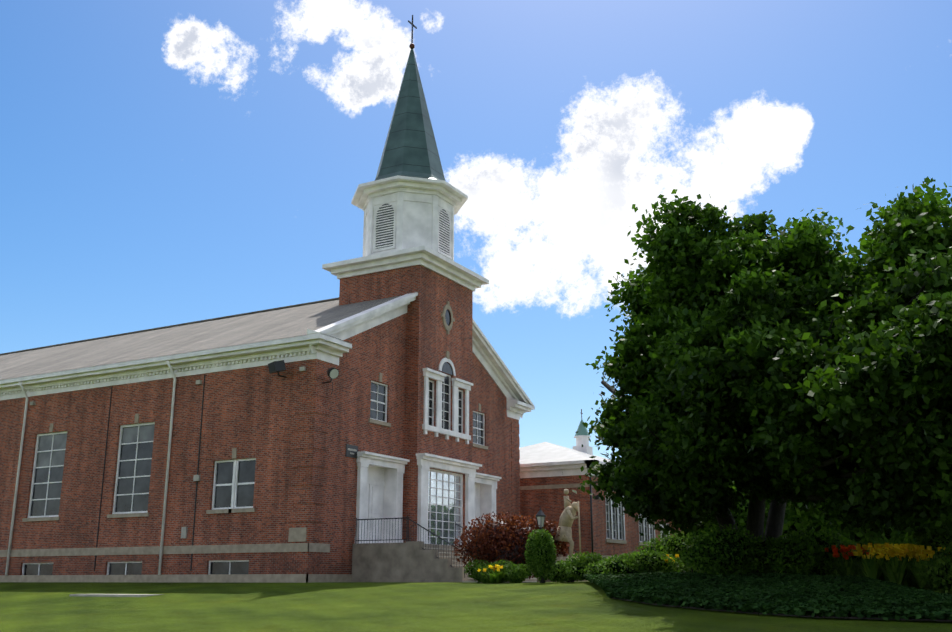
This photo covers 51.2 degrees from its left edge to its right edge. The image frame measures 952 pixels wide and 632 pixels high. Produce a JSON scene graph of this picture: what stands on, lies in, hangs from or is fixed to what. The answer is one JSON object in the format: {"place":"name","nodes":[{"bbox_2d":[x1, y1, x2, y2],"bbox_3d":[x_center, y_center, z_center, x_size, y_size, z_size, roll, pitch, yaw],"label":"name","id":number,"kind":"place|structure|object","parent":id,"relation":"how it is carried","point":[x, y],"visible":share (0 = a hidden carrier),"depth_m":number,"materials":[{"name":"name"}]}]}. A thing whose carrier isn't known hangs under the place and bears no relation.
{"place":"outdoors","nodes":[
{"label":"outdoors","id":0,"kind":"place"},
{"bbox_2d":[0,581,951,631],"bbox_3d":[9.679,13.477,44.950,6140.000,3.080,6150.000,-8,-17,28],"label":"lawn","id":1,"kind":"structure","parent":0,"point":[587,606],"depth_m":22.92,"materials":[{"name":"green plant"}]},
{"bbox_2d":[0,15,534,582],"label":"church","id":2,"kind":"structure","parent":1,"relation":"on","point":[206,451],"depth_m":44.06,"materials":[{"name":"brick"}]},
{"bbox_2d":[268,360,338,393],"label":"floodlights","id":3,"kind":"object","parent":2,"relation":"attached to","point":[279,366],"visible":1,"depth_m":39.48,"materials":[{"name":"black metal"}]},
{"bbox_2d":[70,581,536,596],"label":"concrete paths","id":4,"kind":"structure","parent":1,"relation":"on","point":[118,595],"depth_m":31.09,"materials":[{"name":"grey concrete"}]},
{"bbox_2d":[352,541,536,581],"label":"porch stairs","id":5,"kind":"structure","parent":1,"relation":"on","point":[410,561],"depth_m":38.85,"materials":[{"name":"concrete"}]},
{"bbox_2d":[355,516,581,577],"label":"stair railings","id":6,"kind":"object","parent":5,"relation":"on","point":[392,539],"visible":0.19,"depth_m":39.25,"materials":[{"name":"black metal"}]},
{"bbox_2d":[464,559,491,582],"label":"bush","id":7,"kind":"object","parent":1,"relation":"on","point":[474,572],"visible":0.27,"depth_m":33.14,"materials":[{"name":"green plant"}]},
{"bbox_2d":[477,564,506,582],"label":"yellow flowers","id":8,"kind":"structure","parent":1,"relation":"on","point":[497,577],"depth_m":31.90,"materials":[{"name":"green plant"}]},
{"bbox_2d":[480,559,512,582],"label":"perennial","id":9,"kind":"object","parent":1,"relation":"on","point":[500,563],"visible":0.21,"depth_m":32.50,"materials":[{"name":"green plant"}]},
{"bbox_2d":[452,511,569,578],"bbox_3d":[1.316,8.180,35.410,4.059,2.354,4.028,-8,-17,28],"label":"red maple shrub","id":10,"kind":"object","parent":1,"relation":"on","point":[499,538],"visible":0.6,"depth_m":34.39,"materials":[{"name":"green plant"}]},
{"bbox_2d":[500,563,532,582],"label":"bush","id":11,"kind":"object","parent":1,"relation":"on","point":[518,573],"visible":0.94,"depth_m":31.87,"materials":[{"name":"green plant"}]},
{"bbox_2d":[529,536,549,582],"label":"columnar shrub","id":12,"kind":"object","parent":1,"relation":"on","point":[542,580],"visible":0.04,"depth_m":30.67,"materials":[{"name":"green plant"}]},
{"bbox_2d":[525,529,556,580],"bbox_3d":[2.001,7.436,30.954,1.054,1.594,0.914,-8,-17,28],"label":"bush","id":13,"kind":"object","parent":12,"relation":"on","point":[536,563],"visible":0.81,"depth_m":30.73,"materials":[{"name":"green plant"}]},
{"bbox_2d":[535,506,545,528],"bbox_3d":[2.252,7.992,34.366,0.420,2.760,0.364,-8,-17,28],"label":"lamp post","id":14,"kind":"object","parent":1,"relation":"on","point":[540,515],"visible":0.52,"depth_m":34.50,"materials":[{"name":"black metal"}]},
{"bbox_2d":[540,559,581,582],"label":"bush","id":15,"kind":"object","parent":1,"relation":"on","point":[556,572],"visible":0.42,"depth_m":30.47,"materials":[{"name":"green plant"}]},
{"bbox_2d":[537,489,587,581],"bbox_3d":[3.049,7.836,34.854,1.900,3.510,1.852,-8,-17,28],"label":"st christopher statue","id":16,"kind":"object","parent":1,"relation":"on","point":[568,517],"visible":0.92,"depth_m":34.70,"materials":[{"name":"stone"}]},
{"bbox_2d":[563,551,606,580],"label":"bush","id":17,"kind":"object","parent":1,"relation":"on","point":[577,565],"visible":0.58,"depth_m":29.85,"materials":[{"name":"green plant"}]},
{"bbox_2d":[584,557,614,574],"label":"bush","id":18,"kind":"object","parent":1,"relation":"on","point":[594,569],"visible":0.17,"depth_m":28.72,"materials":[{"name":"green plant"}]},
{"bbox_2d":[519,409,687,557],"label":"parish hall","id":19,"kind":"structure","parent":1,"relation":"on","point":[607,528],"depth_m":54.82,"materials":[{"name":"brick"}]},
{"bbox_2d":[596,549,684,573],"bbox_3d":[4.693,7.174,28.397,2.496,0.971,2.080,-8,-17,28],"label":"bush","id":20,"kind":"object","parent":1,"relation":"on","point":[623,563],"visible":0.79,"depth_m":27.88,"materials":[{"name":"green plant"}]},
{"bbox_2d":[631,531,693,571],"bbox_3d":[5.536,7.126,29.363,2.089,1.541,1.541,5,-16,-17],"label":"bush","id":21,"kind":"object","parent":1,"relation":"on","point":[672,545],"visible":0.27,"depth_m":29.11,"materials":[{"name":"green plant"}]},
{"bbox_2d":[651,554,678,572],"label":"orange flowers","id":22,"kind":"object","parent":1,"relation":"on","point":[660,568],"visible":0.06,"depth_m":27.78,"materials":[{"name":"green plant"}]},
{"bbox_2d":[669,530,713,571],"bbox_3d":[7.119,7.526,31.027,2.609,1.751,2.264,2,-15,-8],"label":"bush","id":23,"kind":"object","parent":1,"relation":"on","point":[692,570],"visible":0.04,"depth_m":30.74,"materials":[{"name":"green plant"}]},
{"bbox_2d":[680,524,762,574],"bbox_3d":[6.325,6.169,25.512,2.143,1.657,1.980,-8,-17,28],"label":"bush","id":24,"kind":"object","parent":1,"relation":"on","point":[717,551],"visible":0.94,"depth_m":25.03,"materials":[{"name":"green plant"}]},
{"bbox_2d":[688,480,770,536],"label":"tree","id":25,"kind":"object","parent":1,"relation":"on","point":[741,519],"visible":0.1,"depth_m":48.02,"materials":[{"name":"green plant"}]},
{"bbox_2d":[562,176,951,572],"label":"tree foliage","id":26,"kind":"object","parent":1,"relation":"on","point":[805,361],"visible":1,"depth_m":21.85,"materials":[{"name":"green plant"}]},
{"bbox_2d":[581,571,951,621],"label":"ground cover","id":27,"kind":"object","parent":1,"relation":"on","point":[830,596],"visible":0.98,"depth_m":20.73,"materials":[{"name":"green plant"}]},
{"bbox_2d":[747,532,824,574],"bbox_3d":[7.896,6.253,25.456,1.985,1.390,1.978,-8,-17,28],"label":"bush","id":28,"kind":"object","parent":1,"relation":"on","point":[787,554],"visible":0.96,"depth_m":24.95,"materials":[{"name":"green plant"}]},
{"bbox_2d":[786,526,858,575],"bbox_3d":[9.081,6.322,26.206,2.111,1.521,2.368,-8,-17,28],"label":"bush","id":29,"kind":"object","parent":1,"relation":"on","point":[822,538],"visible":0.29,"depth_m":25.63,"materials":[{"name":"green plant"}]},
{"bbox_2d":[782,499,875,546],"bbox_3d":[14.332,8.376,39.907,5.328,5.487,4.886,-8,-17,28],"label":"bush","id":30,"kind":"object","parent":1,"relation":"on","point":[795,519],"visible":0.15,"depth_m":38.66,"materials":[{"name":"green plant"}]},
{"bbox_2d":[824,544,877,575],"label":"red flowers","id":31,"kind":"object","parent":1,"relation":"on","point":[846,568],"visible":0.48,"depth_m":24.83,"materials":[{"name":"green plant"}]},
{"bbox_2d":[823,548,898,575],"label":"flowers","id":32,"kind":"object","parent":1,"relation":"on","point":[837,566],"visible":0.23,"depth_m":25.19,"materials":[{"name":"green plant"}]},
{"bbox_2d":[843,555,917,578],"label":"flowers","id":33,"kind":"object","parent":1,"relation":"on","point":[855,570],"visible":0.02,"depth_m":24.51,"materials":[{"name":"green plant"}]},
{"bbox_2d":[856,522,918,548],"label":"bush","id":34,"kind":"object","parent":1,"relation":"on","point":[899,537],"visible":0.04,"depth_m":37.75,"materials":[{"name":"green plant"}]},
{"bbox_2d":[851,543,949,589],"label":"yellow flowers","id":35,"kind":"object","parent":1,"relation":"on","point":[904,571],"visible":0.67,"depth_m":23.45,"materials":[{"name":"green plant"}]},
{"bbox_2d":[910,526,951,586],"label":"arborvitae shrub","id":36,"kind":"object","parent":1,"relation":"on","point":[925,540],"visible":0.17,"depth_m":23.39,"materials":[{"name":"green plant"}]},
{"bbox_2d":[916,543,951,592],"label":"shrub","id":37,"kind":"object","parent":1,"relation":"on","point":[940,567],"visible":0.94,"depth_m":22.22,"materials":[{"name":"green plant"}]},
{"bbox_2d":[0,0,951,459],"label":"sky","id":38,"kind":"structure","parent":0,"point":[163,163],"materials":[{"name":"blue"}]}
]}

